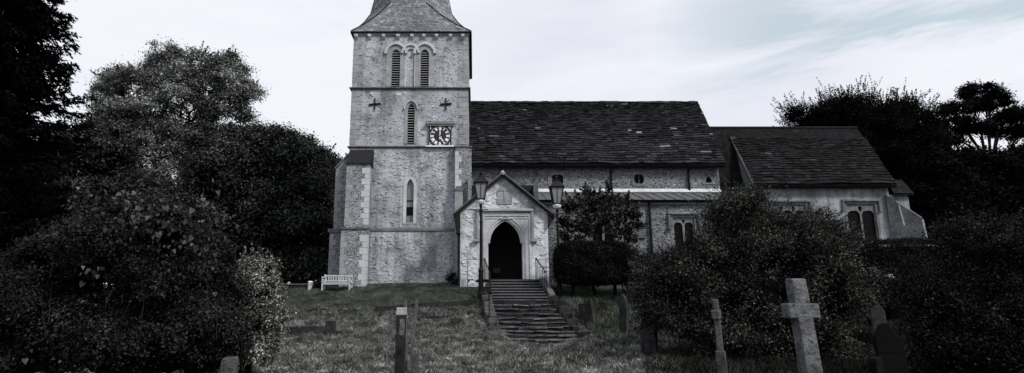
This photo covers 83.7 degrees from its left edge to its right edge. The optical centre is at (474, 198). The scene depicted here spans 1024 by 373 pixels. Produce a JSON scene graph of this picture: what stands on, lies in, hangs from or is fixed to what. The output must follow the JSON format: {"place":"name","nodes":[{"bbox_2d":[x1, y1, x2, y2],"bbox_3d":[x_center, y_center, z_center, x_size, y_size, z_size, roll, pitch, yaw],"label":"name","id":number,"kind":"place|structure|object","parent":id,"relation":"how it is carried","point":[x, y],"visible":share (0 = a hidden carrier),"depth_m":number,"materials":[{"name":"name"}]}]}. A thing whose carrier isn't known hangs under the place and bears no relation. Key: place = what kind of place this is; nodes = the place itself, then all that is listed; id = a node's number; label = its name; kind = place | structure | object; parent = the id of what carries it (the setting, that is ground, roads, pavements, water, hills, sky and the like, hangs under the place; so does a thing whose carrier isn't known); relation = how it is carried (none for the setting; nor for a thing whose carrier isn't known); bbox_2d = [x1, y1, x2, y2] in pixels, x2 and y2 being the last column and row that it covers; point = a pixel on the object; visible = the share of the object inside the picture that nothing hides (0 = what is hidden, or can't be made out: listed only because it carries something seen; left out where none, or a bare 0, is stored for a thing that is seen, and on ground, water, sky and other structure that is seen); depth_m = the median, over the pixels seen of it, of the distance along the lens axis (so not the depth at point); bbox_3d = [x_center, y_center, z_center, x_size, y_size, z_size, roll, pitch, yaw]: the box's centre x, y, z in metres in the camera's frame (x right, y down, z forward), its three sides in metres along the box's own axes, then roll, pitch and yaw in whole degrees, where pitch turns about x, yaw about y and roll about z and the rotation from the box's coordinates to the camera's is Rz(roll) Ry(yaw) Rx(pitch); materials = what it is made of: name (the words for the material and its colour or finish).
{"place":"outdoors","nodes":[
{"label":"outdoors","id":0,"kind":"place"},
{"bbox_2d":[493,268,499,278],"bbox_3d":[1.215,4.237,31.679,0.400,0.757,0.090,0,-11,0],"label":"notice board","id":1,"kind":"object","parent":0,"point":[496,270],"visible":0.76,"depth_m":31.68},
{"bbox_2d":[27,0,1023,285],"label":"sky","id":2,"kind":"structure","parent":0,"point":[733,58],"materials":[{"name":"white"}]},
{"bbox_2d":[36,284,1023,372],"bbox_3d":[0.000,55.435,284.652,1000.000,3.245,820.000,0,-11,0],"label":"ground","id":3,"kind":"structure","parent":0,"point":[607,291],"depth_m":25.10,"materials":[{"name":"green plant"}]},
{"bbox_2d":[0,135,76,258],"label":"yew tree","id":4,"kind":"object","parent":3,"relation":"on","point":[41,216],"visible":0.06,"depth_m":27.90,"materials":[{"name":"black plant"}]},
{"bbox_2d":[0,0,98,267],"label":"conifer","id":5,"kind":"object","parent":3,"relation":"on","point":[26,58],"visible":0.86,"depth_m":26.14,"materials":[{"name":"green plant"}]},
{"bbox_2d":[36,114,231,235],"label":"broadleaf tree","id":6,"kind":"object","parent":3,"relation":"on","point":[114,162],"visible":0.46,"depth_m":40.24,"materials":[{"name":"green plant"}]},
{"bbox_2d":[0,168,273,372],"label":"bush","id":7,"kind":"object","parent":3,"relation":"on","point":[162,303],"visible":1,"depth_m":8.26,"materials":[{"name":"green plant"}]},
{"bbox_2d":[79,34,270,184],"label":"broadleaf tree","id":8,"kind":"object","parent":3,"relation":"on","point":[173,72],"visible":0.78,"depth_m":57.60,"materials":[{"name":"green plant"}]},
{"bbox_2d":[220,356,238,372],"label":"gravestone","id":9,"kind":"object","parent":3,"relation":"on","point":[229,364],"visible":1,"depth_m":6.97,"materials":[{"name":"grey stone"}]},
{"bbox_2d":[170,112,344,282],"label":"broadleaf tree","id":10,"kind":"object","parent":3,"relation":"on","point":[275,184],"visible":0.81,"depth_m":44.56,"materials":[{"name":"green plant"}]},
{"bbox_2d":[219,241,299,372],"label":"shrub","id":11,"kind":"object","parent":3,"relation":"on","point":[268,288],"visible":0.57,"depth_m":12.66,"materials":[{"name":"green plant"}]},
{"bbox_2d":[280,283,318,288],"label":"wall","id":12,"kind":"structure","parent":3,"relation":"on","point":[298,285],"depth_m":29.57,"materials":[{"name":"stone"}]},
{"bbox_2d":[278,321,335,336],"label":"grave kerb","id":13,"kind":"structure","parent":3,"relation":"on","point":[329,327],"depth_m":22.60,"materials":[{"name":"stone"}]},
{"bbox_2d":[307,281,312,289],"bbox_3d":[-8.443,4.507,29.278,0.260,0.521,0.260,0,-11,0],"label":"bollard","id":14,"kind":"object","parent":3,"relation":"on","point":[309,285],"visible":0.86,"depth_m":29.18,"materials":[{"name":"white stone"}]},
{"bbox_2d":[306,277,327,288],"bbox_3d":[-8.164,4.442,29.649,1.109,0.862,1.115,-10,-15,42],"label":"plant","id":15,"kind":"object","parent":3,"relation":"on","point":[316,283],"visible":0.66,"depth_m":29.44,"materials":[{"name":"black plant"}]},
{"bbox_2d":[311,145,346,244],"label":"slender tree","id":16,"kind":"object","parent":3,"relation":"on","point":[338,154],"depth_m":53.18,"materials":[{"name":"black plant"}]},
{"bbox_2d":[321,274,352,289],"bbox_3d":[-6.958,4.254,28.879,1.463,0.818,0.600,0,-11,0],"label":"bench","id":17,"kind":"object","parent":3,"relation":"on","point":[349,281],"visible":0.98,"depth_m":29.13,"materials":[{"name":"white wood"}]},
{"bbox_2d":[394,307,406,372],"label":"post","id":18,"kind":"object","parent":3,"relation":"on","point":[400,343],"visible":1,"depth_m":12.15,"materials":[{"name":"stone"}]},
{"bbox_2d":[404,299,407,372],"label":"grave post","id":19,"kind":"object","parent":3,"relation":"on","point":[405,305],"visible":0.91,"depth_m":13.16,"materials":[{"name":"grey wood"}]},
{"bbox_2d":[176,307,646,372],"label":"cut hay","id":20,"kind":"object","parent":3,"relation":"on","point":[430,345],"visible":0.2,"depth_m":19.99},
{"bbox_2d":[408,298,417,371],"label":"grave post","id":21,"kind":"object","parent":3,"relation":"on","point":[414,328],"visible":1,"depth_m":13.80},
{"bbox_2d":[411,352,418,372],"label":"gravestone","id":22,"kind":"object","parent":3,"relation":"on","point":[415,362],"visible":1,"depth_m":12.85,"materials":[{"name":"grey stone"}]},
{"bbox_2d":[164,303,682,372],"bbox_3d":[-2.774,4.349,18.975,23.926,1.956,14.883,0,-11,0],"label":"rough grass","id":23,"kind":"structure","parent":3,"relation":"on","point":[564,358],"depth_m":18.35,"materials":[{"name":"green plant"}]},
{"bbox_2d":[417,307,433,313],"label":"fallen stones","id":24,"kind":"object","parent":3,"relation":"on","point":[423,310],"visible":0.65,"depth_m":25.55,"materials":[{"name":"grey stone"}]},
{"bbox_2d":[376,298,476,311],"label":"grave kerb","id":25,"kind":"structure","parent":3,"relation":"on","point":[448,303],"depth_m":26.10,"materials":[{"name":"stone"}]},
{"bbox_2d":[276,282,605,316],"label":"lawn grass","id":26,"kind":"structure","parent":3,"relation":"on","point":[358,293],"depth_m":27.80,"materials":[{"name":"green plant"}]},
{"bbox_2d":[421,314,462,318],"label":"grave kerb","id":27,"kind":"structure","parent":3,"relation":"on","point":[436,317],"depth_m":24.74,"materials":[{"name":"stone"}]},
{"bbox_2d":[443,269,459,283],"bbox_3d":[-1.132,4.215,30.040,1.119,0.944,0.776,-3,-11,14],"label":"plant","id":28,"kind":"object","parent":3,"relation":"on","point":[450,278],"visible":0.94,"depth_m":29.94,"materials":[{"name":"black plant"}]},
{"bbox_2d":[467,310,475,314],"bbox_3d":[-0.129,5.131,25.405,0.428,0.302,0.433,0,-11,0],"label":"mossy rock","id":29,"kind":"object","parent":3,"relation":"on","point":[469,312],"visible":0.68,"depth_m":25.25,"materials":[{"name":"stone"}]},
{"bbox_2d":[468,171,487,298],"bbox_3d":[0.180,1.828,27.761,0.990,6.464,0.740,0,-11,0],"label":"lamp post","id":30,"kind":"object","parent":3,"relation":"on","point":[480,182],"visible":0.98,"depth_m":27.90,"materials":[{"name":"black metal"}]},
{"bbox_2d":[482,278,590,344],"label":"stone steps","id":31,"kind":"structure","parent":3,"relation":"on","point":[517,307],"depth_m":25.04,"materials":[{"name":"grey stone"}]},
{"bbox_2d":[463,258,490,317],"bbox_3d":[0.509,4.234,26.543,1.056,3.269,4.258,3,-11,-16],"label":"handrail","id":32,"kind":"object","parent":31,"relation":"on","point":[486,269],"visible":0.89,"depth_m":27.85,"materials":[{"name":"black metal"}]},
{"bbox_2d":[535,258,548,294],"bbox_3d":[3.388,3.748,27.668,0.679,1.886,1.788,0,-11,0],"label":"handrail","id":33,"kind":"object","parent":31,"relation":"on","point":[542,273],"visible":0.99,"depth_m":27.80,"materials":[{"name":"black metal"}]},
{"bbox_2d":[549,176,564,296],"bbox_3d":[3.981,1.888,28.157,0.990,6.161,0.740,0,-11,0],"label":"lamp post","id":34,"kind":"object","parent":3,"relation":"on","point":[556,188],"visible":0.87,"depth_m":28.30,"materials":[{"name":"black metal"}]},
{"bbox_2d":[578,303,595,323],"bbox_3d":[4.746,5.000,24.019,0.252,1.137,0.844,8,-13,-35],"label":"gravestone","id":35,"kind":"object","parent":3,"relation":"on","point":[586,310],"visible":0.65,"depth_m":23.93,"materials":[{"name":"grey stone"}]},
{"bbox_2d":[550,239,632,296],"bbox_3d":[5.721,3.446,27.658,4.106,2.956,1.879,0,-11,0],"label":"hedge","id":36,"kind":"object","parent":3,"relation":"on","point":[575,261],"visible":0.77,"depth_m":27.06,"materials":[{"name":"green plant"}]},
{"bbox_2d":[550,180,647,286],"bbox_3d":[6.454,1.925,29.564,5.064,6.082,2.602,0,-11,0],"label":"tree","id":37,"kind":"object","parent":3,"relation":"on","point":[593,207],"visible":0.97,"depth_m":29.70,"materials":[{"name":"green plant"}]},
{"bbox_2d":[619,294,627,333],"bbox_3d":[5.919,4.791,22.686,0.174,1.909,0.372,9,-14,-38],"label":"gravestone","id":38,"kind":"object","parent":3,"relation":"on","point":[623,316],"visible":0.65,"depth_m":22.66,"materials":[{"name":"grey stone"}]},
{"bbox_2d":[593,243,661,298],"bbox_3d":[7.691,3.567,27.267,4.548,2.853,2.436,0,-11,0],"label":"shrub","id":39,"kind":"object","parent":3,"relation":"on","point":[612,278],"visible":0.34,"depth_m":26.80,"materials":[{"name":"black plant"}]},
{"bbox_2d":[557,293,698,345],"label":"long grass","id":40,"kind":"structure","parent":3,"relation":"on","point":[612,318],"depth_m":24.00,"materials":[{"name":"plant"}]},
{"bbox_2d":[328,0,928,286],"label":"church","id":41,"kind":"structure","parent":3,"relation":"on","point":[429,140],"depth_m":33.30,"materials":[{"name":"stone"}]},
{"bbox_2d":[384,42,407,86],"bbox_3d":[-4.571,-7.746,33.129,1.354,2.735,0.345,0,-11,0],"label":"window","id":42,"kind":"structure","parent":41,"relation":"in","point":[396,61],"depth_m":33.12,"materials":[{"name":"stone"}]},
{"bbox_2d":[403,176,416,223],"bbox_3d":[-3.575,0.092,31.629,0.738,2.681,0.190,0,-11,0],"label":"window","id":43,"kind":"structure","parent":41,"relation":"in","point":[410,190],"depth_m":31.60,"materials":[{"name":"stone"}]},
{"bbox_2d":[401,43,419,86],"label":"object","id":44,"kind":"structure","parent":41,"relation":"in","point":[410,45],"depth_m":33.13,"materials":[{"name":"stone"}]},
{"bbox_2d":[404,100,417,143],"bbox_3d":[-3.619,-4.327,32.465,0.814,2.584,0.345,0,-11,0],"label":"window","id":45,"kind":"structure","parent":41,"relation":"in","point":[411,114],"depth_m":32.48,"materials":[{"name":"stone"}]},
{"bbox_2d":[413,42,435,86],"bbox_3d":[-2.895,-7.746,33.129,1.339,2.735,0.345,0,-11,0],"label":"window","id":46,"kind":"structure","parent":41,"relation":"in","point":[424,62],"depth_m":33.12,"materials":[{"name":"stone"}]},
{"bbox_2d":[472,185,533,278],"label":"wall","id":47,"kind":"structure","parent":41,"relation":"in","point":[504,248],"depth_m":32.39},
{"bbox_2d":[474,208,536,278],"bbox_3d":[1.592,2.347,29.698,3.281,3.712,0.440,0,-11,0],"label":"doorway","id":48,"kind":"structure","parent":41,"relation":"in","point":[525,221],"depth_m":29.81,"materials":[{"name":"stone"}]},
{"bbox_2d":[548,171,566,187],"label":"window","id":49,"kind":"structure","parent":41,"relation":"in","point":[563,179],"depth_m":35.90,"materials":[{"name":"stone"}]},
{"bbox_2d":[586,212,617,240],"bbox_3d":[7.370,2.044,32.614,2.100,2.574,0.370,0,-11,0],"label":"window","id":50,"kind":"structure","parent":41,"relation":"in","point":[603,236],"depth_m":32.78,"materials":[{"name":"stone"}]},
{"bbox_2d":[631,172,646,185],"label":"window","id":51,"kind":"structure","parent":41,"relation":"in","point":[636,180],"depth_m":35.90,"materials":[{"name":"stone"}]},
{"bbox_2d":[667,212,702,249],"bbox_3d":[11.999,2.044,32.614,1.978,2.574,0.370,0,-11,0],"label":"window","id":52,"kind":"structure","parent":41,"relation":"in","point":[676,224],"depth_m":32.79,"materials":[{"name":"stone"}]},
{"bbox_2d":[702,174,714,183],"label":"window","id":53,"kind":"structure","parent":41,"relation":"in","point":[706,180],"depth_m":35.86,"materials":[{"name":"stone"}]},
{"bbox_2d":[766,200,811,221],"bbox_3d":[20.167,1.754,36.542,3.149,3.390,0.370,0,-11,0],"label":"window","id":54,"kind":"structure","parent":41,"relation":"in","point":[794,205],"depth_m":36.80,"materials":[{"name":"stone"}]},
{"bbox_2d":[841,199,883,245],"bbox_3d":[24.879,1.736,36.545,2.603,3.425,0.370,0,-11,0],"label":"window","id":55,"kind":"structure","parent":41,"relation":"in","point":[862,210],"depth_m":36.79,"materials":[{"name":"stone"}]},
{"bbox_2d":[640,320,658,355],"bbox_3d":[5.445,4.443,17.799,0.168,1.529,0.521,10,-15,-43],"label":"gravestone","id":56,"kind":"object","parent":3,"relation":"on","point":[652,345],"visible":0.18,"depth_m":17.73,"materials":[{"name":"grey stone"}]},
{"bbox_2d":[711,299,727,372],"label":"gravestone cross","id":57,"kind":"object","parent":3,"relation":"on","point":[720,354],"visible":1,"depth_m":8.86,"materials":[{"name":"grey stone"}]},
{"bbox_2d":[619,176,896,361],"bbox_3d":[8.401,2.108,17.666,8.440,6.025,4.691,0,-11,0],"label":"shrub","id":58,"kind":"object","parent":3,"relation":"on","point":[750,264],"visible":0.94,"depth_m":16.52,"materials":[{"name":"green plant"}]},
{"bbox_2d":[641,312,942,372],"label":"churchyard grass","id":59,"kind":"structure","parent":3,"relation":"on","point":[700,363],"depth_m":14.73,"materials":[{"name":"green plant"}]},
{"bbox_2d":[781,278,822,372],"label":"gravestone cross","id":60,"kind":"object","parent":3,"relation":"on","point":[800,310],"visible":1,"depth_m":7.94,"materials":[{"name":"stone"}]},
{"bbox_2d":[868,356,883,372],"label":"gravestone","id":61,"kind":"object","parent":3,"relation":"on","point":[875,363],"visible":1,"depth_m":8.81,"materials":[{"name":"stone"}]},
{"bbox_2d":[770,74,985,210],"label":"yew tree","id":62,"kind":"object","parent":3,"relation":"on","point":[895,131],"visible":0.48,"depth_m":52.30,"materials":[{"name":"green plant"}]},
{"bbox_2d":[870,305,886,334],"bbox_3d":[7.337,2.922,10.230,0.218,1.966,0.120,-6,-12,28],"label":"gravestone","id":63,"kind":"object","parent":3,"relation":"on","point":[877,315],"visible":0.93,"depth_m":10.34,"materials":[{"name":"grey stone"}]},
{"bbox_2d":[872,323,908,372],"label":"gravestone","id":64,"kind":"object","parent":3,"relation":"on","point":[888,345],"visible":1,"depth_m":9.25,"materials":[{"name":"stone"}]},
{"bbox_2d":[842,236,949,278],"bbox_3d":[22.884,3.607,30.683,6.853,3.127,1.851,0,-11,0],"label":"hedge","id":65,"kind":"object","parent":3,"relation":"on","point":[890,256],"visible":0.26,"depth_m":30.16,"materials":[{"name":"green plant"}]},
{"bbox_2d":[848,246,945,335],"bbox_3d":[15.159,3.621,20.689,5.204,3.809,2.942,0,-11,0],"label":"shrub","id":66,"kind":"object","parent":3,"relation":"on","point":[891,311],"visible":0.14,"depth_m":20.32,"materials":[{"name":"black plant"}]},
{"bbox_2d":[880,204,1023,372],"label":"bush","id":67,"kind":"object","parent":3,"relation":"on","point":[965,314],"visible":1,"depth_m":11.83,"materials":[{"name":"green plant"}]},
{"bbox_2d":[888,139,1023,244],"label":"yew tree","id":68,"kind":"object","parent":3,"relation":"on","point":[987,186],"visible":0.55,"depth_m":46.45,"materials":[{"name":"green plant"}]},
{"bbox_2d":[933,79,1023,171],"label":"pine tree","id":69,"kind":"object","parent":3,"relation":"on","point":[1005,122],"visible":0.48,"depth_m":62.09,"materials":[{"name":"green plant"}]}
]}

